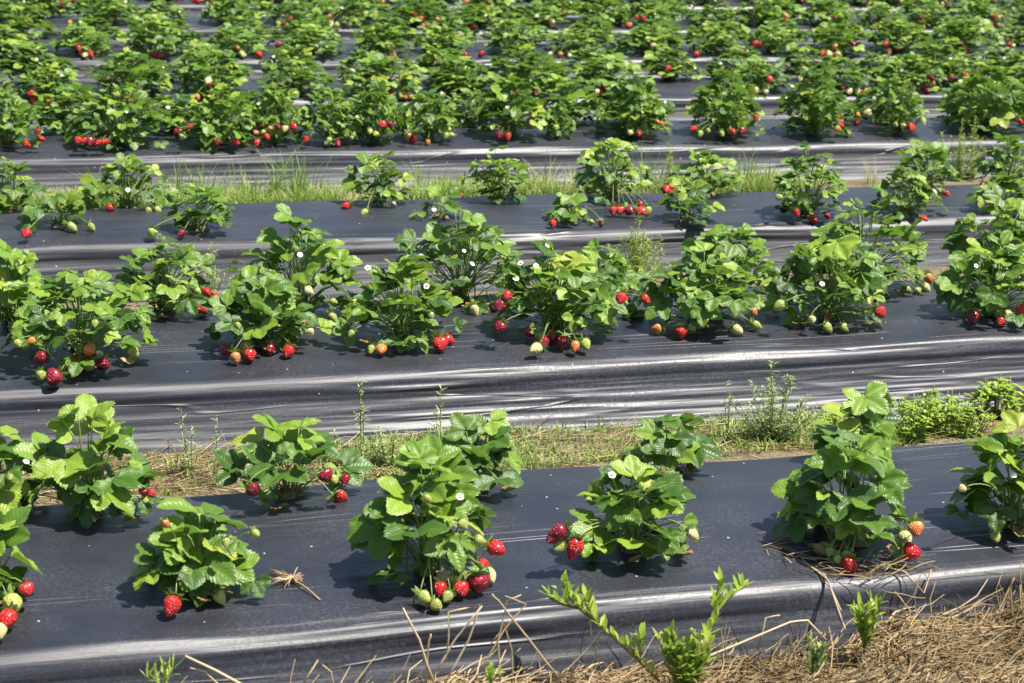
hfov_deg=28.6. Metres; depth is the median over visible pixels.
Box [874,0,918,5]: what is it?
strawberry plant
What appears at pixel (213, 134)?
strawberry plant
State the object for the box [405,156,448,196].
grass tuft
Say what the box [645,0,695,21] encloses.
strawberry plant
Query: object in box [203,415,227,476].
upright weed
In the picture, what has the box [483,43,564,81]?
strawberry plant
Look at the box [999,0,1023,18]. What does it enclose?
strawberry plant
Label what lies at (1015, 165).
grass tuft
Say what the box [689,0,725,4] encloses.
strawberry plant
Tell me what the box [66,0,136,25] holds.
strawberry plant
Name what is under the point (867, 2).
strawberry plant
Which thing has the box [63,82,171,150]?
strawberry plant
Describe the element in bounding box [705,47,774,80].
strawberry plant
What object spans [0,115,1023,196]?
mulch film
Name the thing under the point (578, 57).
strawberry plant
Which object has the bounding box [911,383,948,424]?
leafy weed
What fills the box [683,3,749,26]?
strawberry plant
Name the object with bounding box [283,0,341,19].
strawberry plant
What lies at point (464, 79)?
strawberry plant
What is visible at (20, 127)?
strawberry plant
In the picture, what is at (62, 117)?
strawberry plant
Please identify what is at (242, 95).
strawberry plant
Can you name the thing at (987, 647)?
straw heap
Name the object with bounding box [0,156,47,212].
strawberry plant
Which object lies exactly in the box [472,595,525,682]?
dry stem
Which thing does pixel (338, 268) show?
strawberry plant
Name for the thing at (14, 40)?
strawberry plant
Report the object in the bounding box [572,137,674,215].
strawberry plant
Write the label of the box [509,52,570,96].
strawberry plant
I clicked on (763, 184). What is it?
grass cover
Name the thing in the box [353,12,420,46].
strawberry plant
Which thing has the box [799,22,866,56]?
strawberry plant
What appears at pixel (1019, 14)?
strawberry plant
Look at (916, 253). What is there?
strawberry plant
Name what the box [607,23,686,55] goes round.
strawberry plant
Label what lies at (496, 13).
strawberry plant
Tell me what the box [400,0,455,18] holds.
strawberry plant
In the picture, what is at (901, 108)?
strawberry plant
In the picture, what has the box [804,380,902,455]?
strawberry plant
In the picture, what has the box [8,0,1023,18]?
mulch film
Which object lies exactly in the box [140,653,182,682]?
green weed
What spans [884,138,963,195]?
strawberry plant
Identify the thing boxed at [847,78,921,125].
strawberry plant
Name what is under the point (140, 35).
strawberry plant
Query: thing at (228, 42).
strawberry plant
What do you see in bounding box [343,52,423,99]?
strawberry plant
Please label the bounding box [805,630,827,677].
green weed
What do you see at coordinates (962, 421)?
leafy weed
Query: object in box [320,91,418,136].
strawberry plant
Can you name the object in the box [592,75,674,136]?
strawberry plant
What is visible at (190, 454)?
upright weed
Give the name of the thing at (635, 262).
upright weed
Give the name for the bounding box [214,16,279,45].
strawberry plant
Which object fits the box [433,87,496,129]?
strawberry plant
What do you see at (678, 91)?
mulch film
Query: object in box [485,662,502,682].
green weed
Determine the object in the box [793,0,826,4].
strawberry plant
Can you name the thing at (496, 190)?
strawberry plant
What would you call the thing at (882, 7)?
strawberry plant
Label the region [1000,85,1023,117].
strawberry plant
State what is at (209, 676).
dry stem
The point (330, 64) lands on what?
mulch film
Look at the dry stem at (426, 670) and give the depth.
3.25 m
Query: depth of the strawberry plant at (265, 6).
12.50 m
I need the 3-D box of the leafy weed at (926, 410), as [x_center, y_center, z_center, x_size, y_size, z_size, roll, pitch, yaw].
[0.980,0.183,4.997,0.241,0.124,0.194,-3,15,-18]
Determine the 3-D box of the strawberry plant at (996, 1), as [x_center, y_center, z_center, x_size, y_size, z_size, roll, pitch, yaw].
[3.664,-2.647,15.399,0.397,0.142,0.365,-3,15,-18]
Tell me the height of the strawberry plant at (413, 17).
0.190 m
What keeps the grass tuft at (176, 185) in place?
on the ground at (777, 453)
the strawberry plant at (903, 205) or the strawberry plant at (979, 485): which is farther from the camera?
the strawberry plant at (903, 205)
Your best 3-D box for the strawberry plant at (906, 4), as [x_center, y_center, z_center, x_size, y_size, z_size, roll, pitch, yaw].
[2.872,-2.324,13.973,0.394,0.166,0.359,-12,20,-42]
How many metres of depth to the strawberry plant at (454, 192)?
6.58 m
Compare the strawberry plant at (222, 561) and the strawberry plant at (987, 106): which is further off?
the strawberry plant at (987, 106)
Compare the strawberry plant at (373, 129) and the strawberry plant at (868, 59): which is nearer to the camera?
the strawberry plant at (373, 129)
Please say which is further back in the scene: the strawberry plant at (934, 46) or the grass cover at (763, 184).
the strawberry plant at (934, 46)
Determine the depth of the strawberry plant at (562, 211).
6.61 m
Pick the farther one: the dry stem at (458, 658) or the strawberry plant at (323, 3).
the strawberry plant at (323, 3)
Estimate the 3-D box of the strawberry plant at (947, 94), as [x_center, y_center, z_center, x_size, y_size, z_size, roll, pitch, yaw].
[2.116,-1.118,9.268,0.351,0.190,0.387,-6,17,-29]
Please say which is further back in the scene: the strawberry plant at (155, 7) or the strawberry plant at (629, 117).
the strawberry plant at (155, 7)
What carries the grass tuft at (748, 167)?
on the ground at (777, 453)
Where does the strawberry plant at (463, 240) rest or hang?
on the mulch film at (916, 344)
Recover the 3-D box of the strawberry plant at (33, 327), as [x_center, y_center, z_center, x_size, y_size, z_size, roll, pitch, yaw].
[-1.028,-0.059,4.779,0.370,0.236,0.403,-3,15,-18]
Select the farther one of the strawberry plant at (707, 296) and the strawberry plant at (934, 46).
the strawberry plant at (934, 46)
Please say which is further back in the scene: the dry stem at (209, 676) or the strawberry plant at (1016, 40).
the strawberry plant at (1016, 40)
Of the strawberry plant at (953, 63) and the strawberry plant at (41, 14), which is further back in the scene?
the strawberry plant at (41, 14)
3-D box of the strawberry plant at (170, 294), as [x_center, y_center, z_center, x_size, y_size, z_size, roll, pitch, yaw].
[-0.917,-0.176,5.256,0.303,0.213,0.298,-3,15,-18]
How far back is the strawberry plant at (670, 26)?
11.80 m
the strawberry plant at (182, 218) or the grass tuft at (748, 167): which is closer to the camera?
the strawberry plant at (182, 218)
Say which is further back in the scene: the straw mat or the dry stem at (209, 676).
the straw mat
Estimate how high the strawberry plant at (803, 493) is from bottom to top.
0.222 m
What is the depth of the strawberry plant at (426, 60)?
9.84 m
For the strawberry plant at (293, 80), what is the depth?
9.29 m
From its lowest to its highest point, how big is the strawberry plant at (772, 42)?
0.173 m
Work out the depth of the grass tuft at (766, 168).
8.31 m
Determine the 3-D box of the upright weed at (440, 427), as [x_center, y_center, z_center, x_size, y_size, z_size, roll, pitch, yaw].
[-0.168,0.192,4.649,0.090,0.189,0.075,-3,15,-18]
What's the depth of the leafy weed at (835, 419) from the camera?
4.94 m
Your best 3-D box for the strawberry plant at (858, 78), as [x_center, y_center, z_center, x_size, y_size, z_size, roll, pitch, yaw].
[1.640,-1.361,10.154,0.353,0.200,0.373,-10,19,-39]
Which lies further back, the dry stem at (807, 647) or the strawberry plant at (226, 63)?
the strawberry plant at (226, 63)
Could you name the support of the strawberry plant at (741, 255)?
on the mulch film at (916, 344)
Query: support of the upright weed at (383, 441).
on the ground at (777, 453)
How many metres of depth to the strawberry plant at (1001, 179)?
7.03 m
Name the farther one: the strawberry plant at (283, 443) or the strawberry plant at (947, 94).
the strawberry plant at (947, 94)
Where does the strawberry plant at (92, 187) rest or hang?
on the mulch film at (116, 234)
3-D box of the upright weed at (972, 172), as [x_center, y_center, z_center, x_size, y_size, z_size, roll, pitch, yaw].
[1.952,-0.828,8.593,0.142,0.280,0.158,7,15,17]
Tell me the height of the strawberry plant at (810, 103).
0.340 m
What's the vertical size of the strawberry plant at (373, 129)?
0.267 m
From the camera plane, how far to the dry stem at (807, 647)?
3.51 m
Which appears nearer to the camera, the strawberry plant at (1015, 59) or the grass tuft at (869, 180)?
the grass tuft at (869, 180)
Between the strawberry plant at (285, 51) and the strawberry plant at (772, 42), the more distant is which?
the strawberry plant at (772, 42)
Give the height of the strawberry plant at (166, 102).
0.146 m
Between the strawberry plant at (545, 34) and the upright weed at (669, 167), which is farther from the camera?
the strawberry plant at (545, 34)
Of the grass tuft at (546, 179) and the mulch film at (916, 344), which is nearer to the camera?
the mulch film at (916, 344)
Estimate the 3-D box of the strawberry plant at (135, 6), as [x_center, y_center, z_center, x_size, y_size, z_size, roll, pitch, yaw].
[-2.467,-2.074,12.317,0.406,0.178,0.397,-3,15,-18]
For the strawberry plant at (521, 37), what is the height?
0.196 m
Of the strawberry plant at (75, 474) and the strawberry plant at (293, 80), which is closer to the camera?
the strawberry plant at (75, 474)
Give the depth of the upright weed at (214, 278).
6.02 m
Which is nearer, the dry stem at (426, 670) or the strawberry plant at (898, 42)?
the dry stem at (426, 670)
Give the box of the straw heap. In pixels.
[181,560,1023,682]
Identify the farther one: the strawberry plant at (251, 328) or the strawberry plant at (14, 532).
the strawberry plant at (251, 328)
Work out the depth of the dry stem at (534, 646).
3.30 m
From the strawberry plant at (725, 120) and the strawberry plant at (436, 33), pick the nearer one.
the strawberry plant at (725, 120)
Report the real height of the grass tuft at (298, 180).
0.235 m
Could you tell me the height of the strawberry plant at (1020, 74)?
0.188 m
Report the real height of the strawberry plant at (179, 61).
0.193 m
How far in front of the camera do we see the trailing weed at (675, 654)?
3.32 m
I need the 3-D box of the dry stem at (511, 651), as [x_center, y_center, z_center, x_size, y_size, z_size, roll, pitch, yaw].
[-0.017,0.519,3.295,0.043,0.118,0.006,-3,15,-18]
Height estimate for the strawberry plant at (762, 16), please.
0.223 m
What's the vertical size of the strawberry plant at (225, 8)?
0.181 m
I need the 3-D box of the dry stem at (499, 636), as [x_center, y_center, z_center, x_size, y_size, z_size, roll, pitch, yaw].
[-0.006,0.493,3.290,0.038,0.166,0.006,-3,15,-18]
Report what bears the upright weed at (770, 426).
on the ground at (777, 453)
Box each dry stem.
[184,655,240,682]
[190,667,217,682]
[303,659,333,682]
[402,608,434,682]
[425,634,431,682]
[430,606,482,679]
[444,604,479,682]
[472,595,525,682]
[490,624,512,682]
[491,594,561,680]
[497,595,520,681]
[710,619,826,656]
[757,615,779,649]
[783,632,821,658]
[894,591,910,610]
[1009,578,1014,618]
[1019,585,1021,613]
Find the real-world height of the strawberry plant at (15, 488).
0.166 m
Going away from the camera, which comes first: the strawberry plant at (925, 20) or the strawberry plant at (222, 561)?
the strawberry plant at (222, 561)
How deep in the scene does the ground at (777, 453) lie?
4.83 m
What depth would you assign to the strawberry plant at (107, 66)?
9.42 m
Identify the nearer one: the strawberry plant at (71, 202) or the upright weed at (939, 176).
the strawberry plant at (71, 202)
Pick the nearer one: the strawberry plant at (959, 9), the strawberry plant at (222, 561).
the strawberry plant at (222, 561)
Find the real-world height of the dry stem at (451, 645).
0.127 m
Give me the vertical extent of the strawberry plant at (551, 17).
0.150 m
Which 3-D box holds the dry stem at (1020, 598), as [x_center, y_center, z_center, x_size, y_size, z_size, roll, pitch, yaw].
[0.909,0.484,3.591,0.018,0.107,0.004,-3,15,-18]
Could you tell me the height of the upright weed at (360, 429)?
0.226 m
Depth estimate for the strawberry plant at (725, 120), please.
8.52 m
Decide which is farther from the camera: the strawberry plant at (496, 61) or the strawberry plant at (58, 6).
the strawberry plant at (58, 6)
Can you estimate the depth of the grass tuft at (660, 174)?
8.12 m
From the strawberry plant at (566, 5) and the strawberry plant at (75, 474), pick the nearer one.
the strawberry plant at (75, 474)
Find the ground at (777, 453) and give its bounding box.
[1,175,1023,505]
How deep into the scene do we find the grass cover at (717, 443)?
4.80 m
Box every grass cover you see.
[0,165,845,209]
[1,405,977,503]
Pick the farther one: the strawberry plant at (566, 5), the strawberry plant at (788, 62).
the strawberry plant at (566, 5)
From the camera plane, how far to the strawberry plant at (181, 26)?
10.95 m
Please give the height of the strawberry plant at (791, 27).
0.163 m
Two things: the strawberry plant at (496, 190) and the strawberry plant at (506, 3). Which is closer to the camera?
the strawberry plant at (496, 190)
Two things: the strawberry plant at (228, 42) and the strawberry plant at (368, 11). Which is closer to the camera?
the strawberry plant at (228, 42)
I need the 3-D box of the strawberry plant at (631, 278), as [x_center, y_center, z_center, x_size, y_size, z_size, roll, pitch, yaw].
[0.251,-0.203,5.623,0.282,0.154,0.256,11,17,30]
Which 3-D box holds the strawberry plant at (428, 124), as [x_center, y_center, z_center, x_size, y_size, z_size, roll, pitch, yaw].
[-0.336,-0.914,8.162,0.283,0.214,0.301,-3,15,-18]
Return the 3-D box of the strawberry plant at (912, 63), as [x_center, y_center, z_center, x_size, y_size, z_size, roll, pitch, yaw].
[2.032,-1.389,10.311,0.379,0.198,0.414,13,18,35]
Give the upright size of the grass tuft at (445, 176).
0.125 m
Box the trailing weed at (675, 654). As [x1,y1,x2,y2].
[538,567,754,682]
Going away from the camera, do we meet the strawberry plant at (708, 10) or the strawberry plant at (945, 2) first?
the strawberry plant at (708, 10)
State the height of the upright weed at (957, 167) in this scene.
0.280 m
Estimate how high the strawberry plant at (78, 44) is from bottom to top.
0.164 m
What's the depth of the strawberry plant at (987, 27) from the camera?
12.37 m
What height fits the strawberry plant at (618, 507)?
0.199 m
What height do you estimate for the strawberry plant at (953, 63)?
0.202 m
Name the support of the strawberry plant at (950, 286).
on the mulch film at (916, 344)
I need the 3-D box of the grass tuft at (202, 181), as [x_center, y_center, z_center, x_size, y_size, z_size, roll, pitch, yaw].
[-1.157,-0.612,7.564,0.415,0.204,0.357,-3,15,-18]
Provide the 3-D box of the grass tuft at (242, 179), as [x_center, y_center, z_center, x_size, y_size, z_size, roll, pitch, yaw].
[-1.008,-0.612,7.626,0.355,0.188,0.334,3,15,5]
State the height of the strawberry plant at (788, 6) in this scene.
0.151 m
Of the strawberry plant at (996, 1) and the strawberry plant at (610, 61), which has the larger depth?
the strawberry plant at (996, 1)
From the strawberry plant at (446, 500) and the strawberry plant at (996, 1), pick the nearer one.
the strawberry plant at (446, 500)
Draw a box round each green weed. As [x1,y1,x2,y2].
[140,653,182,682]
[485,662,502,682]
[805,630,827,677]
[848,588,886,654]
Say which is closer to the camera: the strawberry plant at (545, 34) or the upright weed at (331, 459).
the upright weed at (331, 459)
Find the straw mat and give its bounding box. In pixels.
[756,530,945,629]
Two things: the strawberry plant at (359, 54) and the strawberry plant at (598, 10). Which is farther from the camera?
the strawberry plant at (598, 10)
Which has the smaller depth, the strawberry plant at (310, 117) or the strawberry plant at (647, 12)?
the strawberry plant at (310, 117)
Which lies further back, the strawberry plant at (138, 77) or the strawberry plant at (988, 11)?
the strawberry plant at (988, 11)
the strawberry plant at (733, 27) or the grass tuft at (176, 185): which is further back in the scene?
the strawberry plant at (733, 27)
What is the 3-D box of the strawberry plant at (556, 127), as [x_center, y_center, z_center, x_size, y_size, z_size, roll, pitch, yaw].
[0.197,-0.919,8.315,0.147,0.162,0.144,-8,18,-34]
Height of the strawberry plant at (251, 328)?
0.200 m
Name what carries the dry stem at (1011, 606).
on the straw heap
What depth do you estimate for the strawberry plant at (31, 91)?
8.95 m
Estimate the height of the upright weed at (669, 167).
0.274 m
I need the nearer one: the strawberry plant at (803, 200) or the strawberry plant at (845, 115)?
the strawberry plant at (803, 200)
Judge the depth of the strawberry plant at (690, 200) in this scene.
6.70 m
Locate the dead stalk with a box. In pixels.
[270,567,320,600]
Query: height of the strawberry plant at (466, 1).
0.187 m
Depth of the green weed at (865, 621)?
3.45 m
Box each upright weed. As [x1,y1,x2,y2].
[176,408,206,474]
[195,241,233,297]
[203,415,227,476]
[325,428,344,464]
[352,376,368,457]
[363,426,402,469]
[427,384,446,438]
[608,213,675,280]
[662,127,673,177]
[716,358,822,442]
[718,380,739,441]
[923,131,949,180]
[946,118,978,180]
[949,116,983,178]
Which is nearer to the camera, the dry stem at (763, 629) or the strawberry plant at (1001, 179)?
the dry stem at (763, 629)
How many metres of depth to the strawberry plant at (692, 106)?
8.87 m
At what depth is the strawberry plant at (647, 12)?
12.90 m
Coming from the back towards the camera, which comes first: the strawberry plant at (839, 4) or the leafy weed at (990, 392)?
the strawberry plant at (839, 4)
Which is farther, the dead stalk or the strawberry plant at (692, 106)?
the strawberry plant at (692, 106)
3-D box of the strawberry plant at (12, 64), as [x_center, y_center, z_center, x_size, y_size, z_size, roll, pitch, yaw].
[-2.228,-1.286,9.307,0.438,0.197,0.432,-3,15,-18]
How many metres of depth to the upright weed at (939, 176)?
8.51 m
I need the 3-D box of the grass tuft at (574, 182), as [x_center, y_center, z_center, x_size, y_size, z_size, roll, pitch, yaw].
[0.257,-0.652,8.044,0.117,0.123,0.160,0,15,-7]
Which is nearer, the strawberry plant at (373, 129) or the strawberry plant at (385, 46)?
the strawberry plant at (373, 129)
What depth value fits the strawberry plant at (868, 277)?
5.39 m
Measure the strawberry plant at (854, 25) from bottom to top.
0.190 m
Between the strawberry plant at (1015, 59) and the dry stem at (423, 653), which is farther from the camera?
the strawberry plant at (1015, 59)
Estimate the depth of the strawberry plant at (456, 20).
11.43 m
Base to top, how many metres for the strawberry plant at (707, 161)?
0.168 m
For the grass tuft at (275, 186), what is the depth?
7.65 m
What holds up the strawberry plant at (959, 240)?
on the mulch film at (916, 344)
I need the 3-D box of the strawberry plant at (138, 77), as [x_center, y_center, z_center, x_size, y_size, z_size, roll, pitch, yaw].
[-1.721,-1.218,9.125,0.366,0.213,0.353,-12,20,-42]
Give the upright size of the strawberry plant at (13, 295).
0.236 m
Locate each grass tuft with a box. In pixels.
[158,151,215,194]
[165,154,250,197]
[207,157,294,200]
[248,139,305,195]
[255,148,338,198]
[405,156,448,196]
[427,168,461,185]
[522,153,570,188]
[562,163,582,191]
[632,144,682,192]
[713,141,773,180]
[734,156,781,183]
[855,159,895,184]
[989,145,1023,178]
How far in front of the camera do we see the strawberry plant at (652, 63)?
10.25 m
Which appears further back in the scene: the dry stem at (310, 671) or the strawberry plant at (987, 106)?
the strawberry plant at (987, 106)
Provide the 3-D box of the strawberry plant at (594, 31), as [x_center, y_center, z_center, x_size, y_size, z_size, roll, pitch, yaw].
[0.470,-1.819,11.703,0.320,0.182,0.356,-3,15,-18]
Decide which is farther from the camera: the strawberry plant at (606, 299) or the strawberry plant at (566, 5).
the strawberry plant at (566, 5)
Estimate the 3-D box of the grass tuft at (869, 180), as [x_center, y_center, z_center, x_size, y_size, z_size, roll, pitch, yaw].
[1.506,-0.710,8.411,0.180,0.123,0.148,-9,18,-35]
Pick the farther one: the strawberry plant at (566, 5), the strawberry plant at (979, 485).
the strawberry plant at (566, 5)
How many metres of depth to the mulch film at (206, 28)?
12.45 m
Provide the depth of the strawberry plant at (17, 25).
10.71 m
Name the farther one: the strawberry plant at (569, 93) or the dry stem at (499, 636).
the strawberry plant at (569, 93)
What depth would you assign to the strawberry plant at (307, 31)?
10.80 m
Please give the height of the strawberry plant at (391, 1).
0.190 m
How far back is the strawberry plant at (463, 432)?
3.96 m
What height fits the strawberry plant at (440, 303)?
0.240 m
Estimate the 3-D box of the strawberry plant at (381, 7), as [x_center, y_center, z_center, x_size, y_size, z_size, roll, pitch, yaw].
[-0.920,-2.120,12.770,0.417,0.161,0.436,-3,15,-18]
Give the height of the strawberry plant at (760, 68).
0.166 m
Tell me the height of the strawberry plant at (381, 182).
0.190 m
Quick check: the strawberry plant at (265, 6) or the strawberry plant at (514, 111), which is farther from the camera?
the strawberry plant at (265, 6)
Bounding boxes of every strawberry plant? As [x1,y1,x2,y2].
[0,0,51,26]
[0,2,58,45]
[0,23,33,55]
[0,41,77,90]
[0,83,44,147]
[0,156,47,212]
[0,239,64,330]
[0,268,158,385]
[0,425,46,515]
[0,506,42,638]
[11,65,81,103]
[12,393,167,528]
[17,190,94,237]
[26,0,75,16]
[27,84,108,133]
[47,23,114,57]
[56,17,129,44]
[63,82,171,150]
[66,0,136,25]
[76,152,180,211]
[79,52,172,88]
[80,0,140,18]
[94,48,172,100]
[114,232,217,319]
[123,13,193,57]
[124,94,220,136]
[128,497,272,616]
[130,0,191,21]
[147,183,234,238]
[148,19,203,47]
[162,42,241,87]
[170,82,266,151]
[173,43,255,99]
[199,0,251,22]
[200,26,267,57]
[204,265,336,362]
[208,0,272,18]
[211,412,372,509]
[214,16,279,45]
[223,203,363,321]
[225,80,302,136]
[249,70,301,144]
[258,0,322,25]
[258,44,328,81]
[258,58,339,98]
[265,10,340,46]
[279,23,346,56]
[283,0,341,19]
[296,85,373,146]
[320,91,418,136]
[322,0,382,26]
[332,253,467,355]
[334,47,394,81]
[339,0,400,18]
[341,151,423,214]
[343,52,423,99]
[346,434,504,610]
[350,22,414,57]
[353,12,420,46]
[353,79,403,143]
[375,0,399,3]
[386,0,449,26]
[389,203,522,315]
[396,47,479,84]
[396,89,460,145]
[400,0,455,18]
[409,184,462,219]
[412,26,476,55]
[417,13,482,45]
[417,53,496,97]
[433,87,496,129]
[441,409,523,490]
[449,3,505,28]
[454,0,515,20]
[457,145,530,203]
[464,0,523,2]
[467,74,552,140]
[478,19,538,57]
[483,17,556,45]
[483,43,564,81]
[488,237,649,355]
[502,2,570,27]
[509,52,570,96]
[527,73,608,127]
[529,0,586,17]
[541,191,604,226]
[543,28,605,57]
[543,100,575,138]
[546,454,698,561]
[555,237,644,303]
[562,46,632,82]
[563,0,631,27]
[567,14,617,45]
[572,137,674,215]
[573,52,654,96]
[589,0,636,19]
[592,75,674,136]
[594,87,678,127]
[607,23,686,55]
[617,412,721,472]
[622,240,765,338]
[623,0,682,27]
[632,18,691,46]
[638,46,708,79]
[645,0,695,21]
[657,176,725,226]
[667,148,744,194]
[667,222,780,299]
[678,22,738,56]
[682,83,760,124]
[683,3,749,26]
[688,69,766,136]
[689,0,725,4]
[697,20,749,47]
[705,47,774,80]
[723,57,791,94]
[736,0,793,24]
[739,23,798,53]
[749,17,815,45]
[754,0,812,20]
[760,233,903,332]
[771,60,854,136]
[771,429,924,572]
[772,45,837,81]
[772,141,855,222]
[780,197,933,301]
[787,89,859,124]
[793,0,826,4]
[796,53,873,94]
[797,0,849,24]
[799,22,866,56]
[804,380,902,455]
[812,0,862,19]
[815,13,872,40]
[839,0,877,6]
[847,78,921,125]
[848,51,902,80]
[854,1,907,26]
[863,17,930,54]
[868,77,928,132]
[869,51,947,92]
[870,165,948,220]
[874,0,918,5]
[874,16,928,44]
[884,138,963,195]
[900,38,971,81]
[901,0,948,18]
[906,5,954,27]
[919,0,966,6]
[929,19,995,53]
[929,51,1011,89]
[932,230,1023,326]
[933,14,1005,46]
[935,60,1023,133]
[936,79,1006,125]
[939,183,1023,281]
[944,409,1023,542]
[948,0,1009,17]
[956,0,1010,28]
[965,171,1023,211]
[971,132,1023,186]
[981,46,1023,77]
[985,21,1023,47]
[988,0,1010,5]
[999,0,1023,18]
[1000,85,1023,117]
[1006,63,1023,88]
[1008,6,1023,21]
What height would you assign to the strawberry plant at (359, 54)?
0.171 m
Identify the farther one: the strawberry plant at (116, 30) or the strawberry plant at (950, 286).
the strawberry plant at (116, 30)
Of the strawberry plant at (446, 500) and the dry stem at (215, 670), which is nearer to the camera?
the dry stem at (215, 670)
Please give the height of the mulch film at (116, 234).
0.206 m
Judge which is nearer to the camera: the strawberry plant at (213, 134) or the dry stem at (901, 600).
the dry stem at (901, 600)
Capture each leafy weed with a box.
[814,408,866,443]
[867,391,958,443]
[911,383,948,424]
[927,390,995,438]
[963,371,1023,420]
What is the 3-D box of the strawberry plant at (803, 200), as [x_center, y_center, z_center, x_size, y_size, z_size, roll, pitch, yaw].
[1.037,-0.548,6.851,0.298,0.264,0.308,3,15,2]
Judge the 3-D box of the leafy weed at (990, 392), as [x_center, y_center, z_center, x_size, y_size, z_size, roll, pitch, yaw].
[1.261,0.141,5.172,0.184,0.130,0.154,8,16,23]
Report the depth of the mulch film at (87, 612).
3.53 m
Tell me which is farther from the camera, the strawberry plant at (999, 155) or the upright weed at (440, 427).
the strawberry plant at (999, 155)
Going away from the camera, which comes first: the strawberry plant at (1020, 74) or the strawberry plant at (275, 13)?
the strawberry plant at (1020, 74)
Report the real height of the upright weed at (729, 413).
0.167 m
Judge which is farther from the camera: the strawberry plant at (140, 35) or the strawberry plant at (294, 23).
the strawberry plant at (294, 23)
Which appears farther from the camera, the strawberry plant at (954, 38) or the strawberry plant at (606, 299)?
the strawberry plant at (954, 38)
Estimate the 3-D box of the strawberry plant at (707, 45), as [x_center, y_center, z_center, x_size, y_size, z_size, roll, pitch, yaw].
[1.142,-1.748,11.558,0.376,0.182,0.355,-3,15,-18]
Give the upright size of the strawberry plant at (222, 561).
0.175 m
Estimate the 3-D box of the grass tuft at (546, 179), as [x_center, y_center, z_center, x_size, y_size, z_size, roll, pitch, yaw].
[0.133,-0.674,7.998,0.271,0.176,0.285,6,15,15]
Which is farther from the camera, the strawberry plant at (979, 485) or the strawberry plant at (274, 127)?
the strawberry plant at (274, 127)
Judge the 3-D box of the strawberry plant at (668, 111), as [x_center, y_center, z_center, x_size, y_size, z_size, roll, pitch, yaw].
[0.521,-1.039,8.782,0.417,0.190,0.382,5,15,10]
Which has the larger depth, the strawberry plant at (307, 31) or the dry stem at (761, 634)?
the strawberry plant at (307, 31)
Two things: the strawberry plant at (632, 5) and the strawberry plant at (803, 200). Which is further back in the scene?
the strawberry plant at (632, 5)
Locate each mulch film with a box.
[0,15,1023,44]
[0,43,1023,81]
[0,76,1020,127]
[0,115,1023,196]
[0,184,1023,303]
[0,277,1023,469]
[0,442,1023,682]
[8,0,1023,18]
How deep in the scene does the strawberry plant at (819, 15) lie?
13.29 m
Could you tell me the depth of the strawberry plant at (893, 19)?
12.30 m
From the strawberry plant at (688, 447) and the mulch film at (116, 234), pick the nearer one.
the strawberry plant at (688, 447)
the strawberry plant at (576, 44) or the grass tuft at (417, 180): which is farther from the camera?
the strawberry plant at (576, 44)

